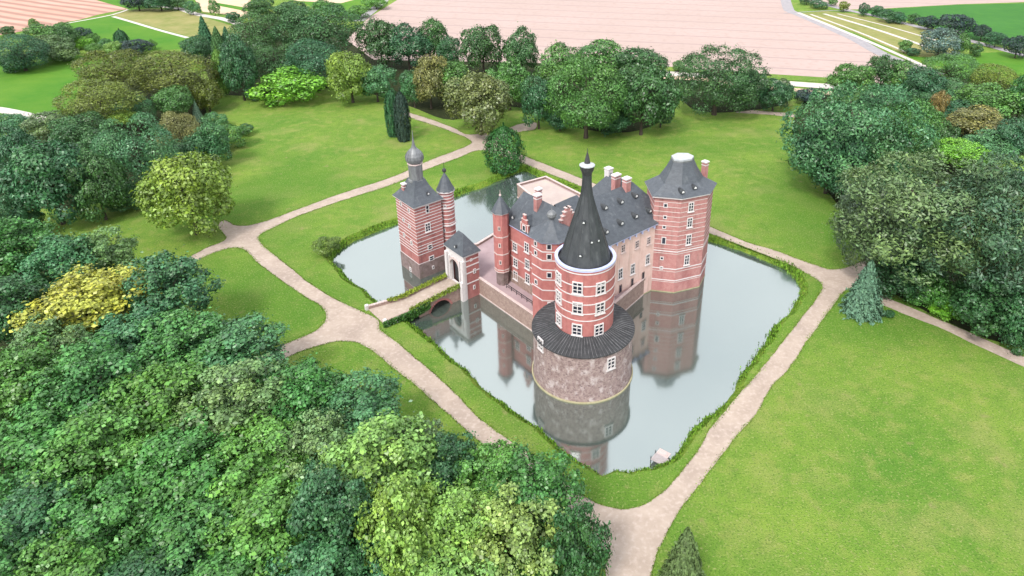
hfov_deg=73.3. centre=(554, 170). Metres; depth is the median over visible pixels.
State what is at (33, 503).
broadleaf tree
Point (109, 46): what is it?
broadleaf tree
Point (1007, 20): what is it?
field
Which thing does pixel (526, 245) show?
window
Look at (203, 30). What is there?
conifer tree
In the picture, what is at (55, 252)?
broadleaf tree
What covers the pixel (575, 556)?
broadleaf tree
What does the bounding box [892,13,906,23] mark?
broadleaf tree
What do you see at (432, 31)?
broadleaf tree
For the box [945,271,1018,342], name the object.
shrub
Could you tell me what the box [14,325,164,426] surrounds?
broadleaf tree
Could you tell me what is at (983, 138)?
broadleaf tree
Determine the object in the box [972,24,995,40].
broadleaf tree
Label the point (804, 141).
broadleaf tree
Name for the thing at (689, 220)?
window
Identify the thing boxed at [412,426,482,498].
broadleaf tree
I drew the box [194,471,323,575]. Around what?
broadleaf tree
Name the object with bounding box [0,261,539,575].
forest floor
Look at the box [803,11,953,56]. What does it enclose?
field
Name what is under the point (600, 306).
window
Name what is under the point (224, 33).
conifer tree
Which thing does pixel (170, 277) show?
broadleaf tree
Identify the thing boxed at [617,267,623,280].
window
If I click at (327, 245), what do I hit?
shrub
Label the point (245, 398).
broadleaf tree
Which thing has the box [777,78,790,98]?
broadleaf tree
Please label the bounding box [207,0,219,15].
broadleaf tree
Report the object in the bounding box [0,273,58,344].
broadleaf tree
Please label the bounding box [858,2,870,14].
broadleaf tree
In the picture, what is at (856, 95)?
broadleaf tree
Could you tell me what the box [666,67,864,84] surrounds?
grass verge
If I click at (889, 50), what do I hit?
track
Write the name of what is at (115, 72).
broadleaf tree
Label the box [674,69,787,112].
forest floor
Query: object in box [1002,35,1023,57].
broadleaf tree
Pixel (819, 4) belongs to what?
shrub
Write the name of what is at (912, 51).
shrub
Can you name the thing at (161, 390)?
broadleaf tree
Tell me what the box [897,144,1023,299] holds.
broadleaf tree
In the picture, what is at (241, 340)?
broadleaf tree
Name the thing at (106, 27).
field
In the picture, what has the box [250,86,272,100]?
shrub
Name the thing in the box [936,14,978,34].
broadleaf tree
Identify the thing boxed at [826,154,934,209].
broadleaf tree
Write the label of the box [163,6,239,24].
track
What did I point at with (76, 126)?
broadleaf tree
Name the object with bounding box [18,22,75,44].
broadleaf tree
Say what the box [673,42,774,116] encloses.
broadleaf tree
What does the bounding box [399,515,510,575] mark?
broadleaf tree
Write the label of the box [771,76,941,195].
broadleaf tree
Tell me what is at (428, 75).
broadleaf tree
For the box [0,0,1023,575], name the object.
ground
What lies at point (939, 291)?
shrub
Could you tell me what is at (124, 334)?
broadleaf tree
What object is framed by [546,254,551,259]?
window
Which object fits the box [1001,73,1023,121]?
broadleaf tree
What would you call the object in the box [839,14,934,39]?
track
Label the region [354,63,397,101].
broadleaf tree
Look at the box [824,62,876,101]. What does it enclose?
broadleaf tree
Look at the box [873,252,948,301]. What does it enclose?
shrub
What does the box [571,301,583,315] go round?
window
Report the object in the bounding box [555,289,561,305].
window
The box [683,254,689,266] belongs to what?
window
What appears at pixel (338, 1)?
field
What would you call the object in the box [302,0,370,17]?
field
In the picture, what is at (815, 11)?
track
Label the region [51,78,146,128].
broadleaf tree
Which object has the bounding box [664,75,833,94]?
track
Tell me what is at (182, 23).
field
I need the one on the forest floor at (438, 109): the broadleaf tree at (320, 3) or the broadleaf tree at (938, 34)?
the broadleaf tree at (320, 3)
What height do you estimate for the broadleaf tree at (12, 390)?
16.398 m
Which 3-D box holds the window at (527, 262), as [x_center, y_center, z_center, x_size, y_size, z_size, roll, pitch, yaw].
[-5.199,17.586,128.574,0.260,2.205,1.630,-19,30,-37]
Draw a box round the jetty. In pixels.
[650,448,670,464]
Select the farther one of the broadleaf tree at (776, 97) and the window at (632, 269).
the broadleaf tree at (776, 97)
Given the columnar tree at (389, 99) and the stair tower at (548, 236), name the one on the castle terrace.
the stair tower at (548, 236)
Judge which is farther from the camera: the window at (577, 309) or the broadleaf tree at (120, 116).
the broadleaf tree at (120, 116)
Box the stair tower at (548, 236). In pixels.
[529,206,568,317]
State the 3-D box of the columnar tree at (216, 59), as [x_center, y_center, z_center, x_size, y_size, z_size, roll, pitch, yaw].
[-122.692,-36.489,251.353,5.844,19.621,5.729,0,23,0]
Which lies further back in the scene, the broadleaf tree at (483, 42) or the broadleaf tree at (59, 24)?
the broadleaf tree at (59, 24)
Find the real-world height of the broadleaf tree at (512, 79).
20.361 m
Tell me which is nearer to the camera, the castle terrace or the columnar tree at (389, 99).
the castle terrace
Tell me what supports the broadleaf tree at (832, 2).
on the field at (855, 4)
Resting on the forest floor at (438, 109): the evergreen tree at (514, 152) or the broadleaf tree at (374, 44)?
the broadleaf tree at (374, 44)
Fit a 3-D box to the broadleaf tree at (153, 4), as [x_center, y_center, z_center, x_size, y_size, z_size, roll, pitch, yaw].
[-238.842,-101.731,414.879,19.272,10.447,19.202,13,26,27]
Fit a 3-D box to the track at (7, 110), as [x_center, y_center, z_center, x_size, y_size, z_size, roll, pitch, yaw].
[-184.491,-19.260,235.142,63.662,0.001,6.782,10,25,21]
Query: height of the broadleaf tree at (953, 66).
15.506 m
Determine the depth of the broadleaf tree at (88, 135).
183.24 m
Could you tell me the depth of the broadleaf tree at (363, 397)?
92.28 m
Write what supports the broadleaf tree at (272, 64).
on the forest floor at (438, 109)
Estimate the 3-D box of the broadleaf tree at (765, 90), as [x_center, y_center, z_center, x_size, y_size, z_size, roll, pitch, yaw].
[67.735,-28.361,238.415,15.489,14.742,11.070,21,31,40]
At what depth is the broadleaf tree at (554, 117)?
215.66 m
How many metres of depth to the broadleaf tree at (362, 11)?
392.37 m
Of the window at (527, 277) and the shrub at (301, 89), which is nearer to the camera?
the window at (527, 277)
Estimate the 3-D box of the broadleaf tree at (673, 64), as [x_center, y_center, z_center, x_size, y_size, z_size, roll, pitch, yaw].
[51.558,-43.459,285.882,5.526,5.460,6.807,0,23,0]
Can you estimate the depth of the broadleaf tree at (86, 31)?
341.63 m
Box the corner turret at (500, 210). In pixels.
[491,194,510,285]
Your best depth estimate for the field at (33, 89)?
267.86 m
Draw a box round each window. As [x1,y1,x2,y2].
[425,222,431,233]
[512,241,517,253]
[512,257,517,268]
[512,270,517,281]
[523,241,529,254]
[524,258,529,270]
[524,272,529,285]
[537,336,543,353]
[546,244,551,249]
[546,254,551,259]
[547,272,551,277]
[555,270,561,286]
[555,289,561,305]
[555,312,561,328]
[571,281,583,295]
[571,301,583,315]
[571,323,582,337]
[594,301,605,316]
[594,323,603,336]
[595,281,605,296]
[606,356,615,371]
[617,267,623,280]
[621,244,625,254]
[630,263,635,275]
[634,240,639,249]
[645,253,650,266]
[646,236,650,245]
[661,237,665,244]
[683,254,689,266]
[685,234,691,245]
[686,217,692,228]
[687,202,694,212]
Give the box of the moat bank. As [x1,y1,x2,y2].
[325,166,808,476]
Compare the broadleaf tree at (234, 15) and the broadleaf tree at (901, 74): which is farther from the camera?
the broadleaf tree at (234, 15)
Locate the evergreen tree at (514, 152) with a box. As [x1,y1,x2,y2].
[481,122,526,175]
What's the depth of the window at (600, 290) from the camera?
104.62 m
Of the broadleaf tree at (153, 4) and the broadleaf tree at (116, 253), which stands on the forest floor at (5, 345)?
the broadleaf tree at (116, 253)
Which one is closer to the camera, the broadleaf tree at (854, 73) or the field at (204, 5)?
the broadleaf tree at (854, 73)
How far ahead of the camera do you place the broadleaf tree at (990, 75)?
236.33 m
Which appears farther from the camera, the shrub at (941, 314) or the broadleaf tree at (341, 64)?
the broadleaf tree at (341, 64)
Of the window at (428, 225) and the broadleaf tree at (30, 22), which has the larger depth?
the broadleaf tree at (30, 22)
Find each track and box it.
[0,107,45,117]
[69,9,128,22]
[112,16,188,37]
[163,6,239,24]
[355,0,387,20]
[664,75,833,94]
[666,71,832,88]
[781,0,943,73]
[791,10,849,12]
[798,13,925,66]
[810,14,905,51]
[818,1,1023,55]
[825,14,927,46]
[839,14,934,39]
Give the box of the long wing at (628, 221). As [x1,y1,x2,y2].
[573,166,658,295]
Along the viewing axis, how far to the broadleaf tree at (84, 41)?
321.98 m
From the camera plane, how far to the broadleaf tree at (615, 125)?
211.96 m
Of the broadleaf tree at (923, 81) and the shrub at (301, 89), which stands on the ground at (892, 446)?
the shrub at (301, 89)
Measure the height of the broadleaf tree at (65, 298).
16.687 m
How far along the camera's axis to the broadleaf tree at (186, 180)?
147.62 m
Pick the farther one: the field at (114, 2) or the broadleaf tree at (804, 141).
the field at (114, 2)
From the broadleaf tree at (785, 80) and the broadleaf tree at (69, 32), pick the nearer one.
the broadleaf tree at (785, 80)
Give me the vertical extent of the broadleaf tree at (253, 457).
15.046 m
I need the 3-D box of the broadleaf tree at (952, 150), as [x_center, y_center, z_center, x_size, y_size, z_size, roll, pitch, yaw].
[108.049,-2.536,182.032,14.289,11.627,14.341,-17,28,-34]
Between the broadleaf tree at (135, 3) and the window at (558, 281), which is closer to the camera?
the window at (558, 281)
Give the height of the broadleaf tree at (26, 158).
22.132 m
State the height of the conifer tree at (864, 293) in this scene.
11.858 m
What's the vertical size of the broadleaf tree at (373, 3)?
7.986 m
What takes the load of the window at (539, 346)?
in the round tower at (583, 328)
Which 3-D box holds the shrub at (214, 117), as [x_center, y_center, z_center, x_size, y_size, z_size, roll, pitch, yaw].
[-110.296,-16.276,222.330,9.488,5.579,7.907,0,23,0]
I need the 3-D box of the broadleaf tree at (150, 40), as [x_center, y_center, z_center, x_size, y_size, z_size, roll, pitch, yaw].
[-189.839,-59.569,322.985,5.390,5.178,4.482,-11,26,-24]
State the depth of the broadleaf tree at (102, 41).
322.55 m
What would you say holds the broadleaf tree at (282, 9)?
on the forest floor at (438, 109)
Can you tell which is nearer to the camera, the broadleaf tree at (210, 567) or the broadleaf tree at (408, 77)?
the broadleaf tree at (210, 567)
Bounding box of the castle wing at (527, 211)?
[509,187,578,295]
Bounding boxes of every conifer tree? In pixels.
[192,101,202,122]
[197,16,211,45]
[210,26,224,54]
[222,26,230,44]
[657,526,705,575]
[838,260,887,325]
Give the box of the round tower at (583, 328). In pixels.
[532,148,634,403]
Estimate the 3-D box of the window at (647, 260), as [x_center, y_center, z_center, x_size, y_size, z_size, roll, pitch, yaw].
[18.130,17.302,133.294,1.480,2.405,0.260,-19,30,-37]
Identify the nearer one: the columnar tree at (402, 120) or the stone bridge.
the stone bridge
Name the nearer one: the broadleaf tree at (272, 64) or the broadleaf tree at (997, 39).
the broadleaf tree at (272, 64)
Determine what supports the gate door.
in the gatehouse
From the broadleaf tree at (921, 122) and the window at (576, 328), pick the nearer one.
the window at (576, 328)
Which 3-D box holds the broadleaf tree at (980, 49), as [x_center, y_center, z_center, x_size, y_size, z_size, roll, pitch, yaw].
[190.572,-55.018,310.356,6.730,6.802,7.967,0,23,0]
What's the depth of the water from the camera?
122.34 m
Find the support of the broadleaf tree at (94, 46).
on the ground at (892, 446)
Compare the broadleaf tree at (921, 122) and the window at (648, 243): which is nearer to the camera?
the window at (648, 243)
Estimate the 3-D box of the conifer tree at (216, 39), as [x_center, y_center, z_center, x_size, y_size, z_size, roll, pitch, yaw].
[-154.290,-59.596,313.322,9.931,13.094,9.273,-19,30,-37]
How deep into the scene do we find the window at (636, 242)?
129.52 m
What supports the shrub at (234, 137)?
on the ground at (892, 446)
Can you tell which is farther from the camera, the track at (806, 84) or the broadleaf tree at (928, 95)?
the track at (806, 84)
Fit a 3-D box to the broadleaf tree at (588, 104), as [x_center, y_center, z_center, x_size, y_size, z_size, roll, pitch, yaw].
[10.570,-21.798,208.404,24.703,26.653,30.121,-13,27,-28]
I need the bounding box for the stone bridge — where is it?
[364,272,460,327]
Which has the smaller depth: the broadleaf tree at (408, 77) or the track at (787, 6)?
the broadleaf tree at (408, 77)
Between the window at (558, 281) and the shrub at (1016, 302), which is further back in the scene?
the shrub at (1016, 302)
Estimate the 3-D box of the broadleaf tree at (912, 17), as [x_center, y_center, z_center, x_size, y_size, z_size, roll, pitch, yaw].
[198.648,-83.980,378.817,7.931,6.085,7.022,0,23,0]
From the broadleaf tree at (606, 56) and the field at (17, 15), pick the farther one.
the field at (17, 15)
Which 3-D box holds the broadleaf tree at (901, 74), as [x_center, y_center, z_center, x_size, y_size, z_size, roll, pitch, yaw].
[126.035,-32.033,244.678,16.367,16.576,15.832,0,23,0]
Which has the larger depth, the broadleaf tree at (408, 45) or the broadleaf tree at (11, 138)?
the broadleaf tree at (408, 45)
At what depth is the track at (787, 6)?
354.33 m
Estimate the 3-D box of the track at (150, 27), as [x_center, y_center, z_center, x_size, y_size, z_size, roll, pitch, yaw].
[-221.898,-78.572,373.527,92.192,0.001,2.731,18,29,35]
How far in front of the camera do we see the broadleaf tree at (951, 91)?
223.90 m
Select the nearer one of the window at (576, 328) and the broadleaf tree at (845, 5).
the window at (576, 328)
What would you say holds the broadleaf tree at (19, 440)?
on the forest floor at (5, 345)
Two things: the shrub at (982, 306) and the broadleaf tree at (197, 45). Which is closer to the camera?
the shrub at (982, 306)
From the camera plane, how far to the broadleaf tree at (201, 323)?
101.39 m
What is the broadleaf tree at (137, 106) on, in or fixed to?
on the forest floor at (158, 115)
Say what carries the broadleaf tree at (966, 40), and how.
on the field at (1009, 60)
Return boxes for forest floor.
[0,70,219,208]
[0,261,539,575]
[205,17,677,132]
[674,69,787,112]
[792,69,1023,346]
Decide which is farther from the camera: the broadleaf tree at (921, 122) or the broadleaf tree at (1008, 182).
the broadleaf tree at (921, 122)
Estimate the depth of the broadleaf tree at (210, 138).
188.15 m
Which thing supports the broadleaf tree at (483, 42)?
on the forest floor at (438, 109)
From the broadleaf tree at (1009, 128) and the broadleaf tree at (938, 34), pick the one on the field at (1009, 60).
the broadleaf tree at (938, 34)
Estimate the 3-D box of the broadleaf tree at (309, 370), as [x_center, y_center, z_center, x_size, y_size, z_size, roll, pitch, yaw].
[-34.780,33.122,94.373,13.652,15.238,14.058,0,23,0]
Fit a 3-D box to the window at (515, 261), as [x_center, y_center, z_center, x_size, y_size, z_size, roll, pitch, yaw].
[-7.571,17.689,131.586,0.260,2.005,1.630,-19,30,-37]
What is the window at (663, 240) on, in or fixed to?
in the corner tower at (680, 187)
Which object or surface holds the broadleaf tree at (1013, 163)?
on the forest floor at (958, 323)
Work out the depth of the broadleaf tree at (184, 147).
184.57 m
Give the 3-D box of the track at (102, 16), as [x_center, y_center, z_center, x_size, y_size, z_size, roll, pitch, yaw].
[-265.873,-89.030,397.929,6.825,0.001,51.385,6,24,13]
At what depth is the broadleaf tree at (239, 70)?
242.56 m
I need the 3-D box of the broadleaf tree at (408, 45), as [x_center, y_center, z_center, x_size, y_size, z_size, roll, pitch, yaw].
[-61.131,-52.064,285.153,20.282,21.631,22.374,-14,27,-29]
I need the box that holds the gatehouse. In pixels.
[443,230,480,301]
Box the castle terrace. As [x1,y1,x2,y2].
[474,176,645,330]
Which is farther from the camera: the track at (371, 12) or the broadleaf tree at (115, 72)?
the track at (371, 12)
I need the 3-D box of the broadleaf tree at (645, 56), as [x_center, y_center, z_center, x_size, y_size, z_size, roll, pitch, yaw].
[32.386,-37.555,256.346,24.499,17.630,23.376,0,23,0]
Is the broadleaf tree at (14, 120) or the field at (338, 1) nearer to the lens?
the broadleaf tree at (14, 120)
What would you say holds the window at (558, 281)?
in the round tower at (583, 328)
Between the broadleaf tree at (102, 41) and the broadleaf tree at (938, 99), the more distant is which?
the broadleaf tree at (102, 41)
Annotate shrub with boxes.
[1,52,37,72]
[33,44,80,60]
[200,111,229,124]
[217,123,251,149]
[234,123,253,134]
[244,64,327,106]
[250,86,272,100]
[310,236,340,256]
[809,0,828,8]
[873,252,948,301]
[876,9,905,22]
[883,309,894,317]
[903,266,957,309]
[905,48,921,55]
[928,299,959,321]
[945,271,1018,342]
[989,280,1023,356]
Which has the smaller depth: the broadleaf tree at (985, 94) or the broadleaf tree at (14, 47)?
the broadleaf tree at (985, 94)
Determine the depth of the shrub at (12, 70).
284.05 m
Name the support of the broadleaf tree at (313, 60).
on the ground at (892, 446)
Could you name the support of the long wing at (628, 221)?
on the castle terrace
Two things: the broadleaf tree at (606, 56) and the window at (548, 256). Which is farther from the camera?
the broadleaf tree at (606, 56)
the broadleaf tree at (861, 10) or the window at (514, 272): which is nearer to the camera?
the window at (514, 272)
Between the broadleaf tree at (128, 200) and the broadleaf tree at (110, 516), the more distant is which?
the broadleaf tree at (128, 200)
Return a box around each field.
[0,0,124,34]
[0,55,92,114]
[53,15,189,50]
[98,0,163,8]
[113,8,239,36]
[196,0,250,17]
[218,3,247,11]
[296,0,350,2]
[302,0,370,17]
[349,0,908,82]
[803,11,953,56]
[808,0,1023,8]
[867,3,1023,44]
[907,51,1023,84]
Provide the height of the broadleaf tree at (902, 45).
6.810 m
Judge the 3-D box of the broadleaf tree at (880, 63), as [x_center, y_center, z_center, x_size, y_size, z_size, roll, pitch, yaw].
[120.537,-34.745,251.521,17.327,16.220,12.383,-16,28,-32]
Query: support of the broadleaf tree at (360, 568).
on the forest floor at (5, 345)
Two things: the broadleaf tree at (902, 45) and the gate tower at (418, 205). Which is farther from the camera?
the broadleaf tree at (902, 45)
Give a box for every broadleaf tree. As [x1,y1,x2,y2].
[0,26,15,34]
[0,34,52,70]
[0,112,34,140]
[0,124,38,182]
[0,136,95,224]
[0,194,28,229]
[0,210,61,286]
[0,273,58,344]
[0,330,79,426]
[0,392,79,506]
[0,459,96,569]
[0,513,51,575]
[2,261,161,351]
[2,312,96,371]
[9,228,107,315]
[12,397,177,506]
[12,521,119,575]
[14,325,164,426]
[16,205,45,230]
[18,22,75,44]
[18,110,79,142]
[27,18,38,27]
[29,33,76,59]
[34,470,177,575]
[40,110,116,150]
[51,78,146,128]
[53,25,80,46]
[54,21,72,31]
[60,150,131,226]
[64,224,143,277]
[68,36,92,49]
[69,48,159,94]
[74,27,92,37]
[74,127,119,161]
[83,43,103,53]
[84,305,184,373]
[87,33,99,42]
[89,109,180,188]
[93,348,228,462]
[98,38,111,45]
[99,534,209,575]
[100,183,150,211]
[102,41,122,56]
[102,109,136,138]
[105,405,245,526]
[107,95,160,130]
[116,244,225,321]
[118,0,151,10]
[119,39,154,56]
[123,50,220,105]
[127,477,254,575]
[128,298,235,389]
[129,147,244,244]
[142,0,176,10]
[145,39,156,48]
[150,84,195,119]
[154,110,200,143]
[162,135,212,166]
[163,0,187,9]
[168,352,303,449]
[177,35,211,63]
[180,529,280,575]
[182,0,201,14]
[183,308,290,388]
[187,121,233,165]
[188,78,224,111]
[191,404,323,507]
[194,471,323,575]
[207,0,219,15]
[217,27,258,103]
[224,11,294,67]
[225,11,239,22]
[241,0,276,16]
[245,42,308,80]
[253,351,350,432]
[265,402,351,492]
[265,521,364,575]
[268,3,364,66]
[272,0,308,21]
[281,453,374,556]
[282,38,343,90]
[297,362,412,437]
[307,0,345,15]
[308,409,444,533]
[324,50,372,102]
[331,533,398,575]
[346,5,372,18]
[347,465,447,575]
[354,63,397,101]
[355,17,397,67]
[361,0,387,8]
[374,411,446,470]
[383,20,434,69]
[399,70,428,107]
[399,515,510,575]
[408,472,515,571]
[410,52,447,108]
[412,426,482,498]
[416,16,448,56]
[434,57,473,105]
[436,35,459,68]
[437,69,517,135]
[453,437,530,506]
[454,24,506,72]
[461,472,571,575]
[485,56,531,110]
[486,439,590,546]
[500,535,560,575]
[501,21,539,76]
[518,73,556,131]
[532,39,596,97]
[537,497,615,575]
[542,53,629,138]
[547,105,575,130]
[578,37,635,86]
[580,101,633,137]
[610,61,687,134]
[612,45,671,87]
[652,92,674,127]
[672,60,683,71]
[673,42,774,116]
[731,69,768,102]
[755,76,797,111]
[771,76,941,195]
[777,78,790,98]
[792,116,870,194]
[793,87,825,101]
[798,0,813,4]
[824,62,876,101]
[824,91,869,117]
[825,145,1023,291]
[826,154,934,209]
[828,0,837,4]
[831,175,913,273]
[839,1,850,11]
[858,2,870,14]
[858,84,901,112]
[861,95,949,183]
[862,53,901,85]
[870,5,885,15]
[883,58,928,96]
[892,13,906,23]
[894,91,933,116]
[894,104,941,151]
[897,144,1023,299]
[898,39,913,52]
[901,65,952,102]
[907,13,920,23]
[914,15,939,29]
[917,25,963,58]
[920,77,977,102]
[920,119,961,156]
[922,53,986,88]
[928,89,951,120]
[934,99,980,135]
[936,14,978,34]
[936,137,994,178]
[947,80,1023,119]
[947,104,1017,140]
[950,33,970,54]
[960,127,1019,164]
[967,63,1023,97]
[969,42,983,56]
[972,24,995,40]
[983,32,1007,47]
[988,116,1023,164]
[995,154,1023,192]
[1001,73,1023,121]
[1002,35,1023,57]
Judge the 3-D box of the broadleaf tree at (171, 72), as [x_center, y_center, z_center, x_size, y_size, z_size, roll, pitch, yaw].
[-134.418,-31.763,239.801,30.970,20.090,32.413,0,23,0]
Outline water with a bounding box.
[332,171,799,475]
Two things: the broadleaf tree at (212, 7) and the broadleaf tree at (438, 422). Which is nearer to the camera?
the broadleaf tree at (438, 422)
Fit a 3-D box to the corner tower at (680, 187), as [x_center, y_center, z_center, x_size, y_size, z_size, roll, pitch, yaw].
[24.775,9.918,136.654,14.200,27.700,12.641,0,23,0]
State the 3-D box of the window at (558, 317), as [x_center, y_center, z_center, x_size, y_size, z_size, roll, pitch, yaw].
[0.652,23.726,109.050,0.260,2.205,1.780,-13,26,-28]
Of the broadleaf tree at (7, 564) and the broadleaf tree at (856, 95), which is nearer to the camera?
the broadleaf tree at (7, 564)
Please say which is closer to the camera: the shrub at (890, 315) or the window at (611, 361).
the window at (611, 361)
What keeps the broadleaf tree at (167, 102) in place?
on the forest floor at (158, 115)
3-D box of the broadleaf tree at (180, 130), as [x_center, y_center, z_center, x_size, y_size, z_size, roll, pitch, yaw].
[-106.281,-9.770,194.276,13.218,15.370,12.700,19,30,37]
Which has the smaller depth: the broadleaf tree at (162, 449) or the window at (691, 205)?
the broadleaf tree at (162, 449)
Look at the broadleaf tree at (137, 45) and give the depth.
310.15 m
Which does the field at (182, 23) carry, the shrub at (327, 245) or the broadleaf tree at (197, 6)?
the broadleaf tree at (197, 6)
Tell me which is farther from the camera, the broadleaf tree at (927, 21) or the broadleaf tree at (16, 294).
the broadleaf tree at (927, 21)
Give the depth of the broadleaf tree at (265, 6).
383.37 m
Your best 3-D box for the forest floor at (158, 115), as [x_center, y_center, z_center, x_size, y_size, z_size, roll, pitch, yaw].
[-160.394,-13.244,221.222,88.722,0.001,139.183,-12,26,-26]
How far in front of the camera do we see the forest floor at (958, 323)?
170.65 m
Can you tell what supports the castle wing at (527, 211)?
on the castle terrace
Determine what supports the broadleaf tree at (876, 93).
on the forest floor at (958, 323)
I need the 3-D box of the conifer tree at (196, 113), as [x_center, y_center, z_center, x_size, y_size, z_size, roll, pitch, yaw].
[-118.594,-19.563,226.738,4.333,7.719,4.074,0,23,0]
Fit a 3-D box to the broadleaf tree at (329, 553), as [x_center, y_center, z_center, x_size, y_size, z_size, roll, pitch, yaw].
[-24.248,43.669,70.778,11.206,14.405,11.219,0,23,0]
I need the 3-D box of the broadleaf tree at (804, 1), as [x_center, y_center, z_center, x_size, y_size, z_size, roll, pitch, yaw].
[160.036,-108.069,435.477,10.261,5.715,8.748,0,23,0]
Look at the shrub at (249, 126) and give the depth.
215.59 m
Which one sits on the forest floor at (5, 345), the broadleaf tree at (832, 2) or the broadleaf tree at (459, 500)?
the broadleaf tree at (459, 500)
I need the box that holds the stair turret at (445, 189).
[436,162,455,249]
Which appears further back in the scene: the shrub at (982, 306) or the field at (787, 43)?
the field at (787, 43)
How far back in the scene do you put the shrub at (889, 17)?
382.18 m
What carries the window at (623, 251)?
in the long wing at (628, 221)
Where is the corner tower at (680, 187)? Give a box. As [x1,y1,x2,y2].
[644,153,716,292]
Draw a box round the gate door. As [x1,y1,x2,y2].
[454,261,458,279]
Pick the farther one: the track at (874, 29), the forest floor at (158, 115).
the track at (874, 29)
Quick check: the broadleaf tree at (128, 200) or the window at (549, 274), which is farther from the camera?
the broadleaf tree at (128, 200)
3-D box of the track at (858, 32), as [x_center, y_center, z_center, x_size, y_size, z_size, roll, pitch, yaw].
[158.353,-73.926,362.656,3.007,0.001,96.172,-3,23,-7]
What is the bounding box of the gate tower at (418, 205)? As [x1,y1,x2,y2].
[392,132,444,278]
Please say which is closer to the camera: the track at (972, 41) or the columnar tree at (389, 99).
the columnar tree at (389, 99)
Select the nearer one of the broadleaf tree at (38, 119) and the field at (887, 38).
the broadleaf tree at (38, 119)
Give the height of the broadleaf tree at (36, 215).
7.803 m
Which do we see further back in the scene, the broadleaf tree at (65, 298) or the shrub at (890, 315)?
the shrub at (890, 315)
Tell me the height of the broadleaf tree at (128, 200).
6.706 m
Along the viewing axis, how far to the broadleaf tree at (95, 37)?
332.75 m
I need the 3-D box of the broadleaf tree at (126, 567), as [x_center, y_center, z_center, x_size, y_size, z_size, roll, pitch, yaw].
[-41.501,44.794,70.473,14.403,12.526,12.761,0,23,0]
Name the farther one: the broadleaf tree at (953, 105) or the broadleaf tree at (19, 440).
the broadleaf tree at (953, 105)
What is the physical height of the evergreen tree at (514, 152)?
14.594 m
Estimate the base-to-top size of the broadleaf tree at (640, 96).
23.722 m
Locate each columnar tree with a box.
[112,28,129,50]
[210,45,230,95]
[383,85,396,137]
[393,87,410,142]
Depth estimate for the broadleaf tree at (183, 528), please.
73.49 m
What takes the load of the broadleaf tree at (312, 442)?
on the forest floor at (5, 345)
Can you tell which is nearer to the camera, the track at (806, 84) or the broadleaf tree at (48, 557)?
the broadleaf tree at (48, 557)
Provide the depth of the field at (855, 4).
444.63 m
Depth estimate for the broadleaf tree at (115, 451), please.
81.28 m
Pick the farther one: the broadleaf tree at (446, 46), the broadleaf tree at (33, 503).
the broadleaf tree at (446, 46)
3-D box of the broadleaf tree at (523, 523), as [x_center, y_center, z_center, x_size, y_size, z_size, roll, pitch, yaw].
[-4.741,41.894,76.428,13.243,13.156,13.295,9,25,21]
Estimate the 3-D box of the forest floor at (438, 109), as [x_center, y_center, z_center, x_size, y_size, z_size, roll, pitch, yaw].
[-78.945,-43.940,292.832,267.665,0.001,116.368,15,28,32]
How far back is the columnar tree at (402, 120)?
207.70 m
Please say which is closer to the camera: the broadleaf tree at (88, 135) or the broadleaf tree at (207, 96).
the broadleaf tree at (88, 135)
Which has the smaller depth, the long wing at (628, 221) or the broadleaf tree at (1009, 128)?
the long wing at (628, 221)
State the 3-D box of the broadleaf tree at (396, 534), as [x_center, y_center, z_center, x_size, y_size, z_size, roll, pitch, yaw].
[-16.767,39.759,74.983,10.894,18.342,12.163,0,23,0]
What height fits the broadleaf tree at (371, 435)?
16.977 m
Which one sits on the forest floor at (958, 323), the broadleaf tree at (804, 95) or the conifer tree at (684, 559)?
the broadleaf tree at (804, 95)
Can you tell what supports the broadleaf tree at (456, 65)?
on the forest floor at (438, 109)
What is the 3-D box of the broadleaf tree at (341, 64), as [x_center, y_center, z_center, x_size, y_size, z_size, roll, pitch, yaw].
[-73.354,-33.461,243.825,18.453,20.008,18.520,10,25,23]
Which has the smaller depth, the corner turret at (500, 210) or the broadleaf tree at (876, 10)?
the corner turret at (500, 210)
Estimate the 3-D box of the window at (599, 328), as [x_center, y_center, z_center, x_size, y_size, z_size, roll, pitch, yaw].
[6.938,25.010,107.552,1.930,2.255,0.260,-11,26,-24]
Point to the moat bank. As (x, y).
(715, 241)
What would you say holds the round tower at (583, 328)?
in the water
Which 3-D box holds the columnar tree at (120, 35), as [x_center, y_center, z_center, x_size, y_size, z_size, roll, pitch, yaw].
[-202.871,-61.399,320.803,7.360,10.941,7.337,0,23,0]
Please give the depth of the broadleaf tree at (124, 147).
166.60 m
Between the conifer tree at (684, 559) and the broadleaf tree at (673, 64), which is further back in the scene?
the broadleaf tree at (673, 64)
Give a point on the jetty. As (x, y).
(657, 458)
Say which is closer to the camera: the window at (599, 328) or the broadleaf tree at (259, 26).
the window at (599, 328)
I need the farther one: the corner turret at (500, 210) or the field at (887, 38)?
the field at (887, 38)
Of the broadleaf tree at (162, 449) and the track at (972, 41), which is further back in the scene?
the track at (972, 41)
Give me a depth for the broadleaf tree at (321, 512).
72.84 m
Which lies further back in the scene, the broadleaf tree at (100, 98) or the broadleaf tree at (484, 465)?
the broadleaf tree at (100, 98)
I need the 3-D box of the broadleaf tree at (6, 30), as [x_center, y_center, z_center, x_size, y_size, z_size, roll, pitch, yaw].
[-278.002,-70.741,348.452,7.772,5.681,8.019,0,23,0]

